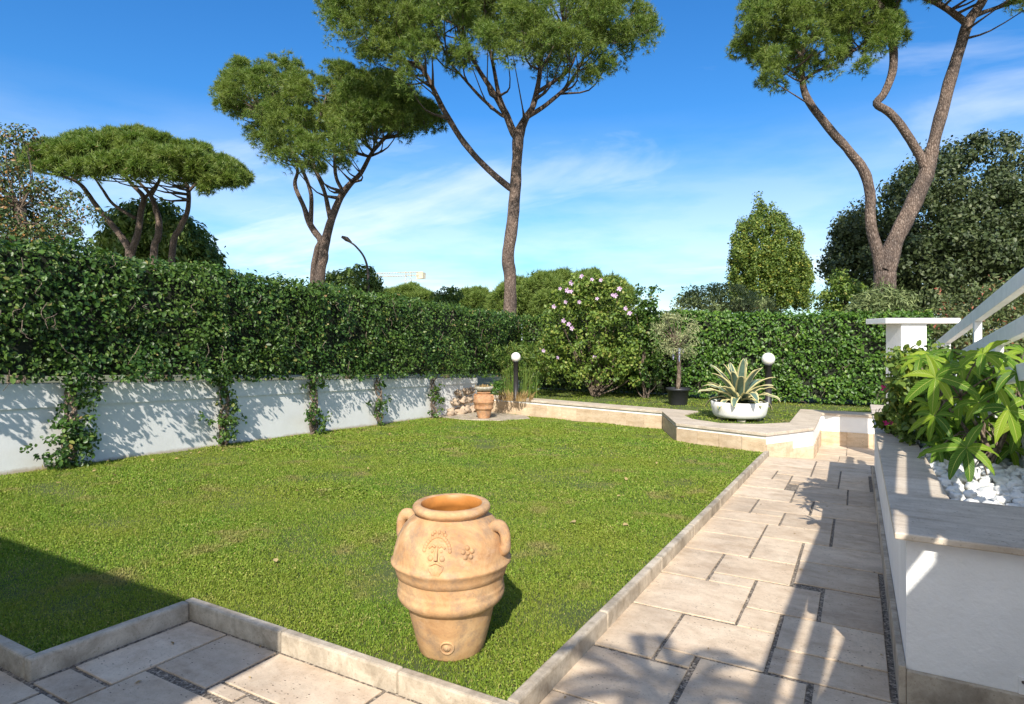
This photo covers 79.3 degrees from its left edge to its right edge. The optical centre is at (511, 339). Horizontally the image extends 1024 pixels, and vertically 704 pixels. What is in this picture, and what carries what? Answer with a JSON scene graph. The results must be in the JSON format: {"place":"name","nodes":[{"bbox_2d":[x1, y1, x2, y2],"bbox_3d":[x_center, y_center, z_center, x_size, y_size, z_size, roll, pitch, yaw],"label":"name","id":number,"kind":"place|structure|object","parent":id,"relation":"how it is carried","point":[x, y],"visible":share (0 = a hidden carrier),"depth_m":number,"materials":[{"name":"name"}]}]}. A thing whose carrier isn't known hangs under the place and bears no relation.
{"place":"outdoors","nodes":[
{"label":"outdoors","id":0,"kind":"place"},
{"bbox_2d":[0,412,761,700],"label":"lawn","id":1,"kind":"structure","parent":0,"point":[412,654],"depth_m":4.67,"materials":[{"name":"plant"}]},
{"bbox_2d":[19,375,108,470],"bbox_3d":[-5.706,1.090,7.956,0.422,1.306,1.021,0,0,29],"label":"climbing plant","id":2,"kind":"object","parent":1,"relation":"on","point":[67,441],"visible":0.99,"depth_m":8.01,"materials":[{"name":"green plant"}]},
{"bbox_2d":[198,372,246,447],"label":"climbing plant","id":3,"kind":"object","parent":1,"relation":"on","point":[225,419],"visible":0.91,"depth_m":9.97,"materials":[{"name":"green plant"}]},
{"bbox_2d":[0,377,477,475],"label":"garden wall","id":4,"kind":"structure","parent":1,"relation":"on","point":[143,418],"depth_m":9.58,"materials":[{"name":"white paint"}]},
{"bbox_2d":[0,228,531,390],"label":"climbing hedge","id":5,"kind":"object","parent":4,"relation":"on","point":[63,312],"visible":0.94,"depth_m":9.62,"materials":[{"name":"green plant"}]},
{"bbox_2d":[450,398,459,405],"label":"rock","id":6,"kind":"object","parent":4,"relation":"on","point":[454,402],"visible":1,"depth_m":15.76,"materials":[{"name":"beige stone"}]},
{"bbox_2d":[300,377,331,434],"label":"climbing plant","id":7,"kind":"object","parent":1,"relation":"on","point":[312,414],"visible":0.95,"depth_m":11.63,"materials":[{"name":"green plant"}]},
{"bbox_2d":[12,417,712,561],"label":"fallen leaves","id":8,"kind":"object","parent":1,"relation":"on","point":[276,559],"visible":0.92,"depth_m":8.03,"materials":[{"name":"brown plant"}]},
{"bbox_2d":[366,377,392,425],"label":"climbing plant","id":9,"kind":"object","parent":1,"relation":"on","point":[378,414],"visible":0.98,"depth_m":13.23,"materials":[{"name":"green plant"}]},
{"bbox_2d":[427,376,445,417],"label":"climbing plant","id":10,"kind":"object","parent":1,"relation":"on","point":[435,393],"visible":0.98,"depth_m":14.94,"materials":[{"name":"green plant"}]},
{"bbox_2d":[391,493,510,661],"bbox_3d":[-0.323,1.248,3.284,0.679,0.768,0.626,0,0,29],"label":"terracotta jar","id":11,"kind":"object","parent":1,"relation":"on","point":[450,558],"visible":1,"depth_m":3.08,"materials":[{"name":"orange ceramic"}]},
{"bbox_2d":[438,412,529,420],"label":"stone slab","id":12,"kind":"structure","parent":1,"relation":"on","point":[473,415],"depth_m":15.20,"materials":[{"name":"beige stone"}]},
{"bbox_2d":[447,411,454,415],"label":"rock","id":13,"kind":"object","parent":12,"relation":"on","point":[449,413],"visible":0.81,"depth_m":15.35,"materials":[{"name":"beige stone"}]},
{"bbox_2d":[446,407,456,414],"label":"rock","id":14,"kind":"object","parent":12,"relation":"on","point":[451,409],"visible":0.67,"depth_m":15.55,"materials":[{"name":"beige stone"}]},
{"bbox_2d":[455,406,467,413],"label":"rock","id":15,"kind":"object","parent":12,"relation":"on","point":[460,410],"visible":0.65,"depth_m":15.86,"materials":[{"name":"beige stone"}]},
{"bbox_2d":[464,405,471,412],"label":"rock","id":16,"kind":"object","parent":12,"relation":"on","point":[467,408],"visible":0.59,"depth_m":16.13,"materials":[{"name":"beige stone"}]},
{"bbox_2d":[458,396,467,404],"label":"rock","id":17,"kind":"object","parent":16,"relation":"on","point":[462,400],"visible":0.92,"depth_m":16.07,"materials":[{"name":"beige stone"}]},
{"bbox_2d":[454,389,461,396],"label":"rock","id":18,"kind":"object","parent":17,"relation":"on","point":[458,392],"visible":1,"depth_m":15.95,"materials":[{"name":"beige stone"}]},
{"bbox_2d":[462,388,470,394],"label":"rock","id":19,"kind":"object","parent":17,"relation":"on","point":[466,391],"visible":0.98,"depth_m":16.27,"materials":[{"name":"beige stone"}]},
{"bbox_2d":[473,392,494,418],"bbox_3d":[-0.685,1.591,14.958,0.519,0.637,0.518,0,0,-30],"label":"terracotta jar","id":20,"kind":"object","parent":12,"relation":"on","point":[483,402],"visible":0.95,"depth_m":14.79,"materials":[{"name":"orange ceramic"}]},
{"bbox_2d":[475,384,492,391],"bbox_3d":[-0.680,1.171,14.959,0.467,0.198,0.452,0,0,29],"label":"stone bowl","id":21,"kind":"object","parent":20,"relation":"on","point":[484,388],"visible":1,"depth_m":14.82,"materials":[{"name":"grey stone"}]},
{"bbox_2d":[0,445,900,703],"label":"path","id":22,"kind":"structure","parent":0,"point":[748,602],"depth_m":3.47,"materials":[{"name":"stone"}]},
{"bbox_2d":[0,451,768,703],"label":"kerb","id":23,"kind":"structure","parent":22,"relation":"on","point":[536,687],"depth_m":3.22,"materials":[{"name":"stone"}]},
{"bbox_2d":[135,469,881,697],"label":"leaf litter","id":24,"kind":"object","parent":22,"relation":"on","point":[564,696],"visible":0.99,"depth_m":3.35,"materials":[{"name":"brown plant"}]},
{"bbox_2d":[870,405,1023,703],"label":"long planter","id":25,"kind":"object","parent":22,"relation":"on","point":[953,573],"visible":0.77,"depth_m":2.86,"materials":[{"name":"white plaster"},{"name":"grey travertine"},{"name":"weathered stone"}]},
{"bbox_2d":[871,340,951,446],"bbox_3d":[3.776,0.551,5.810,0.714,1.100,1.688,0,0,29],"label":"flowering shrub","id":26,"kind":"object","parent":25,"relation":"on","point":[896,417],"visible":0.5,"depth_m":5.32,"materials":[{"name":"green plant"}]},
{"bbox_2d":[891,340,1023,481],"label":"palmate plant","id":27,"kind":"object","parent":25,"relation":"in","point":[963,430],"visible":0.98,"depth_m":4.42,"materials":[{"name":"green plant"}]},
{"bbox_3d":[3.980,0.976,5.580,0.583,0.019,5.153,0,0,29],"label":"gravel bed","id":28,"kind":"object","parent":25,"relation":"in","visible":0},
{"bbox_2d":[932,466,943,469],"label":"pebble","id":29,"kind":"object","parent":28,"relation":"on","point":[937,468],"visible":0.44,"depth_m":4.38,"materials":[{"name":"white stone"}]},
{"bbox_2d":[933,470,945,476],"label":"pebble","id":30,"kind":"object","parent":28,"relation":"on","point":[938,473],"visible":0.48,"depth_m":4.21,"materials":[{"name":"white stone"}]},
{"bbox_2d":[937,462,945,467],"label":"pebble","id":31,"kind":"object","parent":28,"relation":"on","point":[942,464],"visible":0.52,"depth_m":4.52,"materials":[{"name":"white stone"}]},
{"bbox_2d":[938,478,951,485],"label":"pebble","id":32,"kind":"object","parent":28,"relation":"on","point":[945,481],"visible":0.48,"depth_m":3.95,"materials":[{"name":"white stone"}]},
{"bbox_2d":[940,473,954,477],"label":"pebble","id":33,"kind":"object","parent":28,"relation":"on","point":[945,475],"visible":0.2,"depth_m":4.13,"materials":[{"name":"white stone"}]},
{"bbox_2d":[944,487,961,495],"bbox_3d":[2.679,0.934,3.757,0.088,0.068,0.088,0,0,-24],"label":"pebble","id":34,"kind":"object","parent":28,"relation":"on","point":[948,489],"visible":0.45,"depth_m":3.74,"materials":[{"name":"white stone"}]},
{"bbox_2d":[947,477,961,485],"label":"pebble","id":35,"kind":"object","parent":28,"relation":"on","point":[955,480],"visible":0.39,"depth_m":4.04,"materials":[{"name":"white stone"}]},
{"bbox_2d":[948,491,965,500],"bbox_3d":[2.645,0.942,3.666,0.082,0.064,0.103,12,1,2],"label":"pebble","id":36,"kind":"object","parent":28,"relation":"on","point":[952,495],"visible":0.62,"depth_m":3.64,"materials":[{"name":"white stone"}]},
{"bbox_2d":[955,485,964,493],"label":"pebble","id":37,"kind":"object","parent":28,"relation":"on","point":[961,488],"visible":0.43,"depth_m":3.84,"materials":[{"name":"white stone"}]},
{"bbox_2d":[956,473,967,484],"bbox_3d":[2.990,0.929,4.081,0.100,0.080,0.098,18,-8,-25],"label":"pebble","id":38,"kind":"object","parent":28,"relation":"on","point":[962,479],"visible":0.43,"depth_m":4.06,"materials":[{"name":"white stone"}]},
{"bbox_2d":[963,489,979,498],"bbox_3d":[2.755,0.939,3.706,0.088,0.069,0.110,-12,-3,41],"label":"pebble","id":39,"kind":"object","parent":28,"relation":"on","point":[973,493],"visible":0.59,"depth_m":3.69,"materials":[{"name":"white stone"}]},
{"bbox_2d":[963,498,979,502],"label":"pebble","id":40,"kind":"object","parent":28,"relation":"on","point":[971,500],"visible":0.33,"depth_m":3.47,"materials":[{"name":"white stone"}]},
{"bbox_2d":[965,481,983,489],"bbox_3d":[2.918,0.936,3.900,0.094,0.079,0.080,0,0,-11],"label":"pebble","id":41,"kind":"object","parent":28,"relation":"on","point":[974,485],"visible":0.63,"depth_m":3.88,"materials":[{"name":"white stone"}]},
{"bbox_2d":[973,496,985,502],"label":"pebble","id":42,"kind":"object","parent":28,"relation":"on","point":[979,498],"visible":0.45,"depth_m":3.58,"materials":[{"name":"white stone"}]},
{"bbox_2d":[976,486,996,496],"bbox_3d":[2.851,0.931,3.708,0.100,0.089,0.092,0,0,31],"label":"pebble","id":43,"kind":"object","parent":28,"relation":"on","point":[987,491],"visible":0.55,"depth_m":3.69,"materials":[{"name":"white stone"}]},
{"bbox_2d":[980,475,992,482],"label":"pebble","id":44,"kind":"object","parent":28,"relation":"on","point":[986,476],"visible":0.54,"depth_m":4.12,"materials":[{"name":"white stone"}]},
{"bbox_2d":[981,469,995,475],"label":"pebble","id":45,"kind":"object","parent":28,"relation":"on","point":[989,472],"visible":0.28,"depth_m":4.24,"materials":[{"name":"white stone"}]},
{"bbox_2d":[982,500,996,503],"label":"pebble","id":46,"kind":"object","parent":28,"relation":"on","point":[988,501],"visible":0.3,"depth_m":3.42,"materials":[{"name":"white stone"}]},
{"bbox_2d":[987,463,1000,468],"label":"pebble","id":47,"kind":"object","parent":28,"relation":"on","point":[995,466],"visible":0.34,"depth_m":4.42,"materials":[{"name":"white stone"}]},
{"bbox_2d":[994,469,1005,474],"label":"pebble","id":48,"kind":"object","parent":28,"relation":"on","point":[999,470],"visible":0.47,"depth_m":4.30,"materials":[{"name":"white stone"}]},
{"bbox_2d":[990,496,1010,504],"bbox_3d":[2.808,0.935,3.550,0.087,0.066,0.087,0,0,-16],"label":"pebble","id":49,"kind":"object","parent":28,"relation":"on","point":[1002,500],"visible":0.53,"depth_m":3.52,"materials":[{"name":"white stone"}]},
{"bbox_2d":[996,480,1004,485],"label":"pebble","id":50,"kind":"object","parent":28,"relation":"on","point":[999,482],"visible":0.52,"depth_m":3.97,"materials":[{"name":"white stone"}]},
{"bbox_2d":[992,474,1009,482],"bbox_3d":[3.227,0.938,4.072,0.104,0.078,0.098,2,21,-15],"label":"pebble","id":51,"kind":"object","parent":28,"relation":"on","point":[1003,478],"visible":0.51,"depth_m":4.06,"materials":[{"name":"white stone"}]},
{"bbox_2d":[993,485,1009,492],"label":"pebble","id":52,"kind":"object","parent":28,"relation":"on","point":[1003,489],"visible":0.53,"depth_m":3.77,"materials":[{"name":"white stone"}]},
{"bbox_2d":[999,462,1007,468],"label":"pebble","id":53,"kind":"object","parent":28,"relation":"on","point":[1005,465],"visible":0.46,"depth_m":4.52,"materials":[{"name":"white stone"}]},
{"bbox_2d":[1000,495,1012,501],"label":"pebble","id":54,"kind":"object","parent":28,"relation":"on","point":[1008,498],"visible":0.41,"depth_m":3.58,"materials":[{"name":"white stone"}]},
{"bbox_2d":[1005,503,1021,506],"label":"pebble","id":55,"kind":"object","parent":28,"relation":"on","point":[1013,504],"visible":0.37,"depth_m":3.43,"materials":[{"name":"white stone"}]},
{"bbox_2d":[1005,480,1023,487],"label":"pebble","id":56,"kind":"object","parent":28,"relation":"on","point":[1012,484],"visible":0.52,"depth_m":3.87,"materials":[{"name":"white stone"}]},
{"bbox_2d":[1009,471,1022,478],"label":"pebble","id":57,"kind":"object","parent":28,"relation":"on","point":[1018,474],"visible":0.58,"depth_m":4.21,"materials":[{"name":"white stone"}]},
{"bbox_2d":[1009,492,1023,498],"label":"pebble","id":58,"kind":"object","parent":28,"relation":"on","point":[1014,495],"visible":0.5,"depth_m":3.58,"materials":[{"name":"white stone"}]},
{"bbox_2d":[1010,489,1022,492],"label":"pebble","id":59,"kind":"object","parent":28,"relation":"on","point":[1016,490],"visible":0.48,"depth_m":3.75,"materials":[{"name":"white stone"}]},
{"bbox_2d":[1012,497,1023,503],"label":"pebble","id":60,"kind":"object","parent":28,"relation":"on","point":[1018,500],"visible":0.53,"depth_m":3.52,"materials":[{"name":"white stone"}]},
{"bbox_2d":[1013,486,1023,490],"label":"pebble","id":61,"kind":"object","parent":28,"relation":"on","point":[1019,487],"visible":0.41,"depth_m":3.81,"materials":[{"name":"white stone"}]},
{"bbox_2d":[978,409,1023,467],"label":"stair wall","id":62,"kind":"structure","parent":22,"relation":"on","point":[1021,462],"depth_m":4.53,"materials":[{"name":"stone"}]},
{"bbox_2d":[931,268,1023,417],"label":"stair railing","id":63,"kind":"object","parent":62,"relation":"attached to","point":[1010,290],"visible":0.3,"depth_m":4.63,"materials":[{"name":"white metal"}]},
{"bbox_2d":[0,347,1017,393],"bbox_3d":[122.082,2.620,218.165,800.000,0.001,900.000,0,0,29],"label":"ground","id":64,"kind":"structure","parent":0,"point":[485,380],"depth_m":41.17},
{"bbox_2d":[0,122,107,382],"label":"leafy tree","id":65,"kind":"object","parent":64,"relation":"on","point":[18,222],"visible":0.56,"depth_m":12.78,"materials":[{"name":"green plant"}]},
{"bbox_2d":[13,122,256,381],"bbox_3d":[-20.768,-4.977,34.434,16.240,15.168,9.983,0,0,29],"label":"umbrella pine","id":66,"kind":"object","parent":64,"relation":"on","point":[136,151],"visible":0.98,"depth_m":30.78,"materials":[{"name":"green plant"}]},
{"bbox_2d":[86,197,231,274],"bbox_3d":[-23.687,-3.563,41.145,11.830,12.326,7.750,0,0,29],"label":"leafy tree","id":67,"kind":"object","parent":64,"relation":"on","point":[193,242],"visible":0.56,"depth_m":38.63,"materials":[{"name":"green plant"}]},
{"bbox_2d":[207,49,448,376],"bbox_3d":[-7.846,-5.028,26.258,11.802,15.266,9.158,0,0,29],"label":"umbrella pine","id":68,"kind":"object","parent":64,"relation":"on","point":[359,104],"visible":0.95,"depth_m":23.86,"materials":[{"name":"green plant"}]},
{"bbox_2d":[341,236,369,378],"bbox_3d":[-7.601,-1.223,30.013,1.386,7.606,0.240,0,0,-2],"label":"street lamp","id":69,"kind":"object","parent":64,"relation":"on","point":[346,239],"visible":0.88,"depth_m":29.95,"materials":[{"name":"black metal"}]},
{"bbox_2d":[325,263,386,378],"bbox_3d":[-8.042,-0.619,31.073,3.969,6.439,3.143,0,0,29],"label":"leafy tree","id":70,"kind":"object","parent":64,"relation":"on","point":[352,277],"visible":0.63,"depth_m":30.32,"materials":[{"name":"green plant"}]},
{"bbox_2d":[377,271,425,282],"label":"tower crane","id":71,"kind":"object","parent":64,"relation":"on","point":[420,275],"visible":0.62,"depth_m":189.44,"materials":[{"name":"white metal"}]},
{"bbox_2d":[374,281,435,306],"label":"umbrella pine","id":72,"kind":"object","parent":64,"relation":"on","point":[413,289],"visible":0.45,"depth_m":58.34,"materials":[{"name":"green plant"}]},
{"bbox_2d":[429,285,465,377],"bbox_3d":[-3.645,-0.204,34.011,1.868,5.609,2.412,0,0,-40],"label":"leafy tree","id":73,"kind":"object","parent":64,"relation":"on","point":[446,296],"visible":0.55,"depth_m":33.67,"materials":[{"name":"green plant"}]},
{"bbox_2d":[454,284,490,310],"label":"umbrella pine","id":74,"kind":"object","parent":64,"relation":"on","point":[475,297],"visible":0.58,"depth_m":59.77,"materials":[{"name":"green plant"}]},
{"bbox_2d":[312,0,667,391],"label":"umbrella pine","id":75,"kind":"object","parent":64,"relation":"on","point":[539,35],"visible":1,"depth_m":19.81,"materials":[{"name":"green plant"}]},
{"bbox_2d":[483,266,638,321],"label":"umbrella pine","id":76,"kind":"object","parent":64,"relation":"on","point":[534,290],"visible":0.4,"depth_m":47.05,"materials":[{"name":"green plant"}]},
{"bbox_2d":[491,395,873,458],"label":"bed wall","id":77,"kind":"structure","parent":64,"relation":"on","point":[805,433],"depth_m":12.68,"materials":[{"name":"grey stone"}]},
{"bbox_2d":[669,282,783,317],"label":"olive bush","id":78,"kind":"object","parent":64,"relation":"on","point":[694,296],"visible":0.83,"depth_m":23.41,"materials":[{"name":"green plant"}]},
{"bbox_2d":[724,191,815,312],"bbox_3d":[15.974,-3.245,38.021,5.090,11.692,6.425,0,0,29],"label":"poplar tree","id":79,"kind":"object","parent":64,"relation":"on","point":[778,265],"visible":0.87,"depth_m":36.59,"materials":[{"name":"green plant"}]},
{"bbox_2d":[809,267,868,312],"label":"round shrub","id":80,"kind":"object","parent":64,"relation":"on","point":[838,296],"visible":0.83,"depth_m":20.59,"materials":[{"name":"green plant"}]},
{"bbox_2d":[724,0,1023,299],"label":"umbrella pine","id":81,"kind":"object","parent":64,"relation":"on","point":[879,25],"visible":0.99,"depth_m":16.29,"materials":[{"name":"green plant"}]},
{"bbox_2d":[840,277,928,403],"bbox_3d":[9.164,0.525,15.168,2.125,4.150,1.979,0,0,1],"label":"feathery shrub","id":82,"kind":"object","parent":64,"relation":"on","point":[876,300],"visible":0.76,"depth_m":14.78,"materials":[{"name":"green plant"}]},
{"bbox_2d":[866,318,959,403],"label":"gate pillar","id":83,"kind":"structure","parent":64,"relation":"on","point":[901,332],"depth_m":10.56,"materials":[{"name":"white paint"}]},
{"bbox_2d":[809,128,1023,330],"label":"holm oak","id":84,"kind":"object","parent":64,"relation":"on","point":[969,242],"visible":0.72,"depth_m":23.73,"materials":[{"name":"green plant"}]},
{"bbox_2d":[918,269,1023,388],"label":"oleander shrub","id":85,"kind":"object","parent":64,"relation":"on","point":[1016,308],"visible":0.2,"depth_m":14.03,"materials":[{"name":"green plant"}]},
{"bbox_2d":[0,0,1023,339],"label":"sky","id":86,"kind":"structure","parent":0,"point":[646,175],"materials":[{"name":"blue"}]},
{"bbox_2d":[493,388,954,423],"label":"bed ground","id":87,"kind":"structure","parent":0,"point":[812,401],"depth_m":15.20,"materials":[{"name":"green plant"}]},
{"bbox_2d":[488,375,505,402],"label":"shrub","id":88,"kind":"object","parent":87,"relation":"on","point":[498,386],"visible":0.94,"depth_m":15.53,"materials":[{"name":"green plant"}]},
{"bbox_2d":[511,352,520,400],"bbox_3d":[0.099,0.958,15.900,0.250,1.244,0.250,0,0,29],"label":"garden lamp","id":89,"kind":"object","parent":87,"relation":"on","point":[515,357],"visible":0.95,"depth_m":15.84,"materials":[{"name":"metal"}]},
{"bbox_2d":[497,389,535,401],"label":"dry grass tuft","id":90,"kind":"object","parent":87,"relation":"on","point":[520,398],"visible":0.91,"depth_m":15.82,"materials":[{"name":"beige plant"}]},
{"bbox_2d":[489,341,552,397],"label":"papyrus plant","id":91,"kind":"object","parent":87,"relation":"on","point":[525,356],"visible":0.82,"depth_m":16.78,"materials":[{"name":"green plant"}]},
{"bbox_2d":[533,272,645,396],"bbox_3d":[2.215,-0.123,16.833,3.324,3.454,2.255,0,0,-2],"label":"hibiscus shrub","id":92,"kind":"object","parent":87,"relation":"on","point":[592,297],"visible":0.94,"depth_m":16.45,"materials":[{"name":"green plant"}]},
{"bbox_2d":[517,308,682,395],"bbox_3d":[2.582,0.386,18.513,5.177,2.681,1.299,0,0,29],"label":"mixed hedge","id":93,"kind":"object","parent":87,"relation":"on","point":[535,324],"visible":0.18,"depth_m":18.36,"materials":[{"name":"green plant"}]},
{"bbox_2d":[623,283,666,397],"bbox_3d":[3.526,0.031,16.624,1.230,3.124,0.873,0,0,3],"label":"upright shrub","id":94,"kind":"object","parent":87,"relation":"on","point":[647,361],"visible":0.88,"depth_m":16.52,"materials":[{"name":"green plant"}]},
{"bbox_2d":[666,387,690,405],"bbox_3d":[4.007,1.375,14.900,0.580,0.405,0.580,0,0,29],"label":"plant pot","id":95,"kind":"object","parent":87,"relation":"on","point":[678,396],"visible":0.96,"depth_m":14.70,"materials":[{"name":"black plastic"}]},
{"bbox_2d":[647,310,705,388],"bbox_3d":[3.995,0.245,14.938,1.378,1.992,1.569,0,0,29],"label":"olive tree","id":96,"kind":"object","parent":95,"relation":"in","point":[674,338],"visible":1,"depth_m":14.84,"materials":[{"name":"green plant"}]},
{"bbox_2d":[672,348,683,361],"bbox_3d":[4.008,0.381,14.899,0.293,0.342,0.239,0,0,29],"label":"cloth tie","id":97,"kind":"object","parent":96,"relation":"attached to","point":[673,356],"visible":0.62,"depth_m":14.83,"materials":[{"name":"white fabric"}]},
{"bbox_2d":[711,399,768,421],"bbox_3d":[4.470,1.397,12.150,1.070,0.365,1.070,0,0,29],"label":"planter bowl","id":98,"kind":"object","parent":87,"relation":"on","point":[744,411],"visible":0.83,"depth_m":11.73,"materials":[{"name":"ceramic"}]},
{"bbox_2d":[698,358,780,410],"bbox_3d":[4.488,0.873,12.198,1.541,1.018,1.530,0,0,29],"label":"agave plant","id":99,"kind":"object","parent":98,"relation":"in","point":[741,388],"visible":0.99,"depth_m":11.96,"materials":[{"name":"green plant"}]},
{"bbox_2d":[761,353,774,406],"bbox_3d":[5.935,0.946,14.300,0.296,1.269,0.296,0,0,29],"label":"garden lamp","id":100,"kind":"object","parent":87,"relation":"on","point":[768,360],"visible":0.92,"depth_m":14.23,"materials":[{"name":"metal"}]},
{"bbox_2d":[667,307,934,405],"bbox_3d":[6.986,0.365,15.503,6.020,2.462,1.224,0,0,29],"label":"clipped hedge","id":101,"kind":"object","parent":87,"relation":"on","point":[828,356],"visible":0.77,"depth_m":15.11,"materials":[{"name":"green plant"}]},
{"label":"rock","id":102,"kind":"object","parent":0,"visible":0},
{"bbox_2d":[466,395,473,402],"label":"rock","id":103,"kind":"object","parent":102,"relation":"on","point":[470,399],"visible":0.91,"depth_m":16.36,"materials":[{"name":"beige stone"}]},
{"bbox_2d":[470,387,475,393],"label":"rock","id":104,"kind":"object","parent":103,"relation":"on","point":[472,389],"visible":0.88,"depth_m":16.52,"materials":[{"name":"beige stone"}]}
]}

